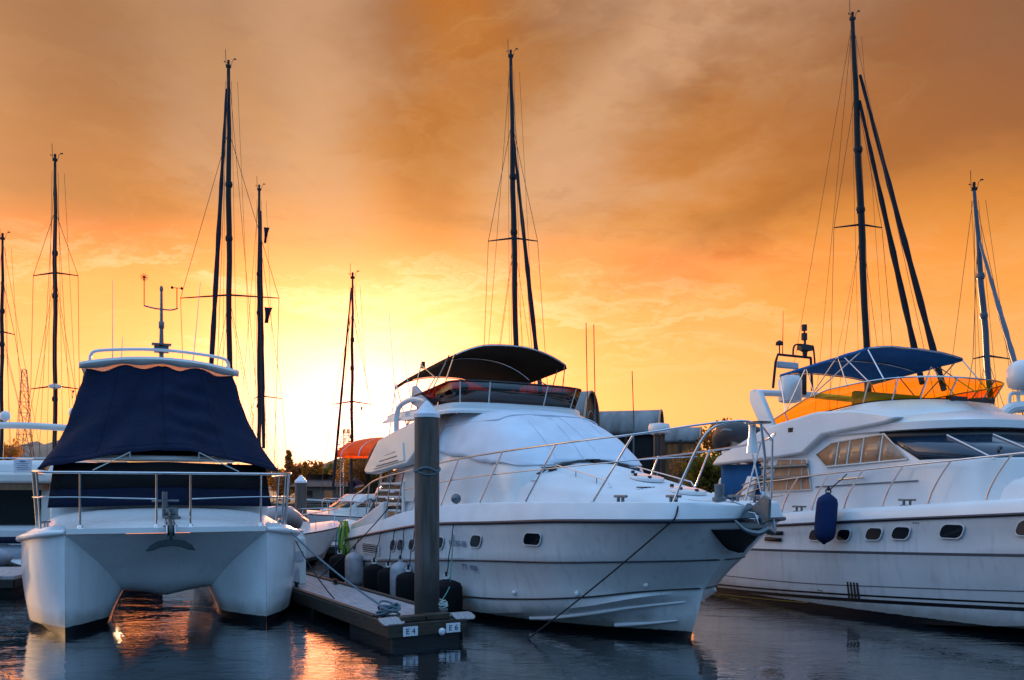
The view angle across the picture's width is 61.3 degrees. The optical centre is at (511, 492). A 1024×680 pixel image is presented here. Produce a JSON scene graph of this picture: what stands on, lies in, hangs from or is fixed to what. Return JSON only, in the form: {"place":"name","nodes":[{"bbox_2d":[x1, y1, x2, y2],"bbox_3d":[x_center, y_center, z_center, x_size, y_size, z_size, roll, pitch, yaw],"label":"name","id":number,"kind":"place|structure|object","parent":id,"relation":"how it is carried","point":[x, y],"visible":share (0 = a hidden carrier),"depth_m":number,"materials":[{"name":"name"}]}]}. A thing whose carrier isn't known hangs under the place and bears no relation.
{"place":"outdoors","nodes":[
{"label":"outdoors","id":0,"kind":"place"},
{"bbox_2d":[3,438,23,459],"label":"tree","id":1,"kind":"object","parent":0,"point":[15,452],"visible":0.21,"depth_m":84.15,"materials":[{"name":"green plant"}]},
{"bbox_2d":[8,440,108,462],"bbox_3d":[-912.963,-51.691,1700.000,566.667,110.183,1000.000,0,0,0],"label":"hill","id":2,"kind":"structure","parent":0,"point":[45,450],"depth_m":1596.05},
{"bbox_2d":[269,491,333,510],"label":"shore ground","id":3,"kind":"structure","parent":0,"point":[309,505],"depth_m":98.17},
{"bbox_2d":[15,369,33,457],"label":"lattice tower","id":4,"kind":"structure","parent":3,"relation":"on","point":[19,414],"depth_m":329.52,"materials":[{"name":"metal"}]},
{"bbox_2d":[266,466,284,499],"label":"tree","id":5,"kind":"object","parent":3,"relation":"on","point":[270,482],"visible":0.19,"depth_m":111.39,"materials":[{"name":"green plant"}]},
{"bbox_2d":[272,450,298,501],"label":"tree","id":6,"kind":"object","parent":3,"relation":"on","point":[292,469],"visible":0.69,"depth_m":103.70,"materials":[{"name":"green plant"}]},
{"bbox_2d":[284,463,302,487],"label":"tree","id":7,"kind":"object","parent":3,"relation":"on","point":[293,479],"visible":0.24,"depth_m":105.19,"materials":[{"name":"green plant"}]},
{"bbox_2d":[292,461,308,499],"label":"tree","id":8,"kind":"object","parent":3,"relation":"on","point":[304,471],"visible":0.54,"depth_m":102.71,"materials":[{"name":"green plant"}]},
{"bbox_2d":[295,459,323,478],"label":"tree","id":9,"kind":"object","parent":3,"relation":"on","point":[315,468],"visible":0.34,"depth_m":121.82,"materials":[{"name":"green plant"}]},
{"bbox_2d":[289,474,355,502],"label":"house","id":10,"kind":"structure","parent":3,"relation":"on","point":[314,483],"depth_m":100.63,"materials":[{"name":"grey tile"}]},
{"bbox_2d":[307,491,312,496],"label":"window","id":11,"kind":"structure","parent":10,"relation":"in","point":[309,493],"depth_m":100.23,"materials":[{"name":"black glass"}]},
{"bbox_2d":[324,491,332,496],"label":"window","id":12,"kind":"structure","parent":10,"relation":"in","point":[328,493],"depth_m":100.52,"materials":[{"name":"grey glass"}]},
{"bbox_2d":[322,458,349,473],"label":"tree","id":13,"kind":"object","parent":3,"relation":"on","point":[329,466],"visible":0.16,"depth_m":124.34,"materials":[{"name":"green plant"}]},
{"bbox_2d":[328,463,346,473],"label":"tree","id":14,"kind":"object","parent":3,"relation":"on","point":[329,472],"visible":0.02,"depth_m":115.95,"materials":[{"name":"green plant"}]},
{"bbox_2d":[343,429,349,444],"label":"lattice tower","id":15,"kind":"structure","parent":3,"relation":"on","point":[348,433],"depth_m":419.20,"materials":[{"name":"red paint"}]},
{"bbox_2d":[332,437,364,493],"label":"tree","id":16,"kind":"object","parent":3,"relation":"on","point":[346,462],"visible":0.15,"depth_m":96.94,"materials":[{"name":"green plant"}]},
{"bbox_2d":[344,458,395,493],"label":"tree","id":17,"kind":"object","parent":3,"relation":"on","point":[360,462],"visible":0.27,"depth_m":94.54,"materials":[{"name":"green plant"}]},
{"bbox_2d":[361,470,394,493],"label":"tree","id":18,"kind":"object","parent":3,"relation":"on","point":[374,483],"visible":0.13,"depth_m":94.87,"materials":[{"name":"green plant"}]},
{"bbox_2d":[268,457,385,490],"bbox_3d":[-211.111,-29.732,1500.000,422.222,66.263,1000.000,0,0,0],"label":"hill","id":19,"kind":"structure","parent":0,"point":[323,467],"depth_m":1398.37,"materials":[{"name":"green plant"}]},
{"bbox_2d":[0,557,1023,679],"bbox_3d":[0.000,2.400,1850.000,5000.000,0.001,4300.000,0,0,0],"label":"water","id":20,"kind":"structure","parent":0,"point":[191,634],"depth_m":13.22,"materials":[{"name":"blue liquid"}]},
{"bbox_2d":[0,567,23,593],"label":"side dock","id":21,"kind":"object","parent":20,"relation":"on","point":[11,581],"visible":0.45,"depth_m":20.54,"materials":[{"name":"metal"}]},
{"bbox_2d":[0,232,41,459],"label":"sailing yacht","id":22,"kind":"object","parent":20,"relation":"on","point":[2,313],"visible":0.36,"depth_m":39.97,"materials":[{"name":"black metal"}]},
{"bbox_2d":[0,408,97,566],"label":"cabin cruiser","id":23,"kind":"object","parent":20,"relation":"on","point":[17,513],"visible":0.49,"depth_m":26.86,"materials":[{"name":"white plastic"}]},
{"bbox_2d":[0,537,21,566],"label":"inflatable dinghy","id":24,"kind":"object","parent":23,"relation":"attached to","point":[10,555],"visible":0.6,"depth_m":25.37,"materials":[{"name":"grey plastic"}]},
{"bbox_2d":[0,490,40,524],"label":"window","id":25,"kind":"structure","parent":23,"relation":"in","point":[16,506],"depth_m":26.89,"materials":[{"name":"black glass"}]},
{"bbox_2d":[20,151,89,461],"bbox_3d":[-20.543,-6.266,38.858,3.500,18.130,12.066,0,0,-27],"label":"sailing yacht","id":26,"kind":"object","parent":20,"relation":"on","point":[55,386],"visible":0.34,"depth_m":37.96,"materials":[{"name":"black metal"}]},
{"bbox_2d":[16,274,299,635],"bbox_3d":[-7.586,-0.926,18.729,5.210,7.753,8.566,0,0,-24],"label":"catamaran","id":27,"kind":"object","parent":20,"relation":"on","point":[145,509],"visible":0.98,"depth_m":16.75,"materials":[{"name":"grey plastic"}]},
{"bbox_2d":[268,505,302,528],"bbox_3d":[-6.936,0.807,24.542,1.708,0.970,3.182,0,-6,-32],"label":"inflatable dinghy","id":28,"kind":"object","parent":27,"relation":"on","point":[294,519],"visible":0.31,"depth_m":23.41,"materials":[{"name":"grey plastic"}]},
{"bbox_2d":[293,564,299,584],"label":"boat fender","id":29,"kind":"object","parent":27,"relation":"hanging from","point":[297,575],"visible":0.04,"depth_m":18.88,"materials":[{"name":"rubber"}]},
{"bbox_2d":[295,539,334,598],"bbox_3d":[-4.028,1.415,17.339,0.026,1.151,2.827,0,0,-30],"label":"mooring rope","id":30,"kind":"object","parent":27,"relation":"attached to","point":[313,570],"visible":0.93,"depth_m":17.18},
{"bbox_2d":[279,520,377,603],"bbox_3d":[-3.232,1.240,15.382,0.034,1.427,3.612,0,0,-44],"label":"mooring rope","id":31,"kind":"object","parent":27,"relation":"attached to","point":[328,566],"visible":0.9,"depth_m":15.34,"materials":[{"name":"white fabric"}]},
{"bbox_2d":[180,49,278,501],"bbox_3d":[-11.882,-7.829,36.644,4.057,21.256,12.689,0,0,-11],"label":"sailing yacht","id":32,"kind":"object","parent":20,"relation":"on","point":[228,184],"visible":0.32,"depth_m":35.91,"materials":[{"name":"black metal"}]},
{"bbox_2d":[238,183,290,505],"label":"sailing yacht","id":33,"kind":"object","parent":20,"relation":"on","point":[261,407],"visible":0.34,"depth_m":45.90,"materials":[{"name":"black metal"}]},
{"bbox_2d":[294,475,306,517],"bbox_3d":[-7.578,1.285,31.000,0.445,3.830,0.445,0,0,0],"label":"piling","id":34,"kind":"object","parent":20,"relation":"in","point":[300,481],"visible":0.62,"depth_m":30.82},
{"bbox_2d":[268,506,339,563],"bbox_3d":[-7.871,1.650,28.185,2.500,2.400,6.500,0,0,30],"label":"motor boat","id":35,"kind":"object","parent":20,"relation":"on","point":[320,537],"visible":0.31,"depth_m":28.92,"materials":[{"name":"white plastic"}]},
{"bbox_2d":[278,494,373,541],"bbox_3d":[-5.463,1.456,37.825,9.500,2.788,3.000,0,0,-10],"label":"motor boat","id":36,"kind":"object","parent":20,"relation":"on","point":[358,507],"visible":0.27,"depth_m":36.46,"materials":[{"name":"white plastic"}]},
{"bbox_2d":[325,542,346,556],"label":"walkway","id":37,"kind":"structure","parent":20,"relation":"on","point":[330,552],"depth_m":31.82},
{"bbox_2d":[318,267,382,515],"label":"sailing yacht","id":38,"kind":"object","parent":20,"relation":"on","point":[354,483],"visible":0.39,"depth_m":41.94,"materials":[{"name":"black metal"}]},
{"bbox_2d":[266,572,474,646],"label":"finger pier","id":39,"kind":"structure","parent":20,"relation":"on","point":[354,607],"depth_m":14.53,"materials":[{"name":"grey wood"}]},
{"bbox_2d":[295,529,305,583],"bbox_3d":[-4.741,1.405,19.109,0.340,1.220,0.340,0,0,-30],"label":"power pedestal","id":40,"kind":"object","parent":39,"relation":"on","point":[300,561],"visible":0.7,"depth_m":19.01,"materials":[{"name":"grey plastic"}]},
{"bbox_2d":[375,600,400,616],"bbox_3d":[-1.999,1.890,13.961,0.421,0.269,0.461,0,0,0],"label":"rope coil","id":41,"kind":"object","parent":39,"relation":"on","point":[392,607],"visible":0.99,"depth_m":13.86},
{"bbox_2d":[438,598,447,611],"bbox_3d":[-1.205,1.870,14.305,0.305,0.234,0.332,0,0,0],"label":"rope coil","id":42,"kind":"object","parent":39,"relation":"on","point":[442,604],"visible":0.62,"depth_m":14.23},
{"bbox_2d":[363,487,393,514],"bbox_3d":[-4.216,1.308,35.301,3.200,3.085,10.000,0,0,-20],"label":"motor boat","id":43,"kind":"object","parent":20,"relation":"on","point":[374,497],"visible":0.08,"depth_m":35.88,"materials":[{"name":"white plastic"}]},
{"bbox_2d":[337,437,383,497],"bbox_3d":[-6.651,-0.822,38.005,2.234,3.245,3.210,0,0,-6],"label":"boat awning","id":44,"kind":"object","parent":43,"relation":"attached to","point":[361,448],"visible":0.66,"depth_m":37.08,"materials":[{"name":"orange fabric"}]},
{"bbox_2d":[413,401,440,620],"bbox_3d":[-1.400,0.845,14.220,0.462,4.710,0.462,0,0,0],"label":"piling","id":45,"kind":"object","parent":20,"relation":"in","point":[426,469],"visible":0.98,"depth_m":14.04,"materials":[{"name":"grey concrete"}]},
{"bbox_2d":[484,48,547,384],"bbox_3d":[0.121,-8.042,36.952,3.500,21.683,12.066,0,0,-10],"label":"sailing yacht","id":46,"kind":"object","parent":20,"relation":"on","point":[514,167],"visible":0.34,"depth_m":35.91,"materials":[{"name":"black metal"}]},
{"bbox_2d":[344,316,785,638],"bbox_3d":[0.469,-0.427,18.158,4.410,7.653,12.660,0,0,-32],"label":"motor yacht","id":47,"kind":"object","parent":20,"relation":"on","point":[553,503],"visible":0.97,"depth_m":15.45,"materials":[{"name":"white plastic"}]},
{"bbox_2d":[329,539,347,581],"bbox_3d":[-4.267,1.709,21.365,0.510,1.121,0.505,0,0,0],"label":"boat fender","id":48,"kind":"object","parent":47,"relation":"hanging from","point":[339,567],"visible":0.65,"depth_m":21.15,"materials":[{"name":"rubber"}]},
{"bbox_2d":[335,523,342,554],"bbox_3d":[-4.347,1.400,21.834,0.174,1.301,0.282,0,0,6],"label":"hose coil","id":49,"kind":"object","parent":47,"relation":"hanging from","point":[336,540],"visible":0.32,"depth_m":21.73,"materials":[{"name":"rubber"}]},
{"bbox_2d":[338,521,349,554],"bbox_3d":[-4.205,1.164,21.679,0.223,0.925,0.347,0,0,29],"label":"hose coil","id":50,"kind":"object","parent":47,"relation":"hanging from","point":[344,536],"visible":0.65,"depth_m":21.61,"materials":[{"name":"green rubber"}]},
{"bbox_2d":[341,520,348,554],"bbox_3d":[-4.149,1.280,21.474,0.227,1.189,0.124,0,0,-43],"label":"hose coil","id":51,"kind":"object","parent":47,"relation":"hanging from","point":[345,523],"visible":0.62,"depth_m":21.45,"materials":[{"name":"green rubber"}]},
{"bbox_2d":[340,518,357,529],"bbox_3d":[-2.858,0.957,23.878,3.902,0.970,2.050,-2,1,-28],"label":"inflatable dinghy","id":52,"kind":"object","parent":47,"relation":"attached to","point":[350,521],"visible":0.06,"depth_m":22.83,"materials":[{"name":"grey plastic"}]},
{"bbox_2d":[318,508,388,577],"bbox_3d":[-3.648,1.166,19.845,1.664,1.646,0.026,0,0,4],"label":"mooring rope","id":53,"kind":"object","parent":47,"relation":"attached to","point":[356,543],"visible":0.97,"depth_m":19.83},
{"bbox_2d":[345,538,363,585],"bbox_3d":[-3.784,1.677,20.724,0.449,1.255,0.444,0,0,0],"label":"boat fender","id":54,"kind":"object","parent":47,"relation":"hanging from","point":[354,565],"visible":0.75,"depth_m":20.55,"materials":[{"name":"rubber"}]},
{"bbox_2d":[363,532,383,590],"bbox_3d":[-3.116,1.614,19.514,0.490,1.452,0.485,0,0,0],"label":"boat fender","id":55,"kind":"object","parent":47,"relation":"hanging from","point":[370,571],"visible":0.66,"depth_m":19.30,"materials":[{"name":"rubber"}]},
{"bbox_2d":[367,473,395,513],"bbox_3d":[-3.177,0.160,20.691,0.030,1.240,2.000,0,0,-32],"label":"stairs","id":56,"kind":"structure","parent":47,"relation":"in","point":[387,480],"depth_m":20.50,"materials":[{"name":"white"}]},
{"bbox_2d":[377,530,394,594],"bbox_3d":[-2.697,1.580,18.832,0.490,1.559,0.485,0,0,0],"label":"boat fender","id":57,"kind":"object","parent":47,"relation":"hanging from","point":[383,580],"visible":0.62,"depth_m":18.62,"materials":[{"name":"rubber"}]},
{"bbox_2d":[390,529,409,595],"bbox_3d":[-2.384,1.551,18.439,0.449,1.607,0.444,0,0,0],"label":"boat fender","id":58,"kind":"object","parent":47,"relation":"hanging from","point":[398,567],"visible":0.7,"depth_m":18.27,"materials":[{"name":"rubber"}]},
{"bbox_2d":[396,536,413,600],"bbox_3d":[-2.150,1.541,17.913,0.530,1.698,0.525,0,0,0],"label":"boat fender","id":59,"kind":"object","parent":47,"relation":"hanging from","point":[404,585],"visible":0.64,"depth_m":17.68,"materials":[{"name":"rubber"}]},
{"bbox_2d":[442,534,453,599],"bbox_3d":[-1.194,1.083,15.703,0.046,1.775,2.697,0,0,4],"label":"mooring rope","id":60,"kind":"object","parent":47,"relation":"hanging from","point":[450,566],"visible":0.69,"depth_m":16.38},
{"bbox_2d":[439,524,462,612],"bbox_3d":[-1.254,1.524,16.480,0.632,1.872,0.626,0,0,0],"label":"boat fender","id":61,"kind":"object","parent":47,"relation":"hanging from","point":[453,598],"visible":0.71,"depth_m":16.25,"materials":[{"name":"rubber"}]},
{"bbox_2d":[527,500,678,638],"bbox_3d":[1.446,1.245,13.635,2.596,2.332,0.438,0,0,33],"label":"mooring rope","id":62,"kind":"object","parent":47,"relation":"attached to","point":[621,564],"visible":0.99,"depth_m":13.35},
{"bbox_2d":[586,323,587,418],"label":"aerial pole","id":63,"kind":"object","parent":20,"relation":"on","point":[586,370],"visible":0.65,"depth_m":59.97,"materials":[{"name":"metal"}]},
{"bbox_2d":[575,390,599,426],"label":"boat shed","id":64,"kind":"object","parent":20,"relation":"on","point":[581,407],"visible":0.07,"depth_m":73.80,"materials":[{"name":"metal"}]},
{"bbox_2d":[593,324,595,424],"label":"aerial pole","id":65,"kind":"object","parent":20,"relation":"on","point":[594,379],"visible":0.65,"depth_m":59.97,"materials":[{"name":"metal"}]},
{"bbox_2d":[599,409,663,475],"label":"boat shed","id":66,"kind":"object","parent":20,"relation":"on","point":[614,423],"visible":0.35,"depth_m":78.50,"materials":[{"name":"metal"}]},
{"bbox_2d":[632,371,633,453],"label":"aerial pole","id":67,"kind":"object","parent":20,"relation":"on","point":[633,412],"visible":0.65,"depth_m":59.97,"materials":[{"name":"metal"}]},
{"bbox_2d":[648,423,669,479],"bbox_3d":[4.259,0.090,25.000,0.620,4.220,0.620,0,0,0],"label":"radar post","id":68,"kind":"object","parent":20,"relation":"on","point":[655,426],"visible":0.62,"depth_m":24.90,"materials":[{"name":"grey metal"}]},
{"bbox_2d":[665,427,702,484],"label":"boat shed","id":69,"kind":"object","parent":20,"relation":"on","point":[679,441],"visible":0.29,"depth_m":87.22,"materials":[{"name":"metal"}]},
{"bbox_2d":[784,0,946,421],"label":"sailing yacht","id":70,"kind":"object","parent":20,"relation":"on","point":[857,107],"visible":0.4,"depth_m":32.87,"materials":[{"name":"black metal"}]},
{"bbox_2d":[713,311,1023,633],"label":"motor yacht","id":71,"kind":"object","parent":20,"relation":"on","point":[927,494],"visible":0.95,"depth_m":16.46,"materials":[{"name":"white plastic"}]},
{"bbox_2d":[712,422,768,463],"bbox_3d":[6.059,-1.209,21.244,2.992,0.970,1.829,11,-7,-42],"label":"inflatable dinghy","id":72,"kind":"object","parent":71,"relation":"on","point":[731,434],"visible":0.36,"depth_m":20.27,"materials":[{"name":"grey plastic"}]},
{"bbox_2d":[767,459,811,491],"bbox_3d":[5.952,-0.375,18.579,0.032,0.733,1.265,0,0,-28],"label":"saloon window","id":73,"kind":"structure","parent":71,"relation":"in","point":[801,484],"depth_m":18.51,"materials":[{"name":"brown glass"}]},
{"bbox_2d":[818,443,837,465],"bbox_3d":[6.468,-0.784,17.733,0.114,0.502,0.480,0,0,-28],"label":"side window","id":74,"kind":"structure","parent":71,"relation":"in","point":[828,455],"depth_m":17.67,"materials":[{"name":"brown glass"}]},
{"bbox_2d":[814,474,846,543],"bbox_3d":[6.224,0.309,16.846,0.580,1.418,0.404,5,0,0],"label":"boat fender","id":75,"kind":"object","parent":71,"relation":"hanging from","point":[826,512],"visible":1,"depth_m":16.69,"materials":[{"name":"blue rubber"}]},
{"bbox_2d":[836,441,848,464],"bbox_3d":[6.659,-0.801,17.381,0.118,0.519,0.240,0,0,-28],"label":"side window","id":76,"kind":"structure","parent":71,"relation":"in","point":[843,446],"depth_m":17.38,"materials":[{"name":"brown glass"}]},
{"bbox_2d":[848,438,862,463],"bbox_3d":[6.806,-0.822,17.114,0.121,0.535,0.290,0,0,-28],"label":"side window","id":77,"kind":"structure","parent":71,"relation":"in","point":[856,445],"depth_m":17.11,"materials":[{"name":"glass"}]},
{"bbox_2d":[816,433,907,467],"bbox_3d":[6.855,-0.830,17.016,0.149,0.635,2.225,0,0,-29],"label":"side window frame","id":78,"kind":"structure","parent":71,"relation":"in","point":[882,434],"depth_m":16.97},
{"bbox_2d":[861,435,881,462],"bbox_3d":[6.989,-0.849,16.781,0.126,0.557,0.390,0,0,-28],"label":"side window","id":79,"kind":"structure","parent":71,"relation":"in","point":[871,451],"depth_m":16.78,"materials":[{"name":"glass"}]},
{"bbox_2d":[880,435,905,460],"bbox_3d":[7.236,-0.861,16.323,0.122,0.540,0.570,0,0,-28],"label":"side window","id":80,"kind":"structure","parent":71,"relation":"in","point":[889,451],"depth_m":16.41,"materials":[{"name":"glass"}]},
{"bbox_2d":[948,171,1023,414],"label":"sailing yacht","id":81,"kind":"object","parent":20,"relation":"on","point":[983,316],"visible":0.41,"depth_m":31.92,"materials":[{"name":"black metal"}]},
{"bbox_2d":[0,0,1023,469],"label":"sky","id":82,"kind":"structure","parent":0,"point":[675,157],"materials":[{"name":"orange"}]},
{"bbox_2d":[669,448,705,487],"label":"tree","id":83,"kind":"object","parent":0,"point":[680,461],"visible":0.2,"depth_m":65.72,"materials":[{"name":"green plant"}]},
{"bbox_2d":[680,448,732,492],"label":"tree","id":84,"kind":"object","parent":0,"point":[710,477],"visible":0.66,"depth_m":57.16,"materials":[{"name":"green plant"}]},
{"bbox_2d":[695,418,739,469],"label":"tree","id":85,"kind":"object","parent":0,"point":[707,445],"visible":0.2,"depth_m":61.59,"materials":[{"name":"green plant"}]},
{"bbox_2d":[702,462,767,489],"bbox_3d":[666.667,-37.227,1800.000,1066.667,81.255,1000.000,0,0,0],"label":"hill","id":86,"kind":"structure","parent":0,"point":[761,463],"depth_m":1733.39,"materials":[{"name":"green plant"}]},
{"bbox_2d":[1001,360,1023,413],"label":"satellite dome","id":87,"kind":"structure","parent":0,"point":[1015,375],"depth_m":23.87,"materials":[{"name":"white plastic"}]}
]}

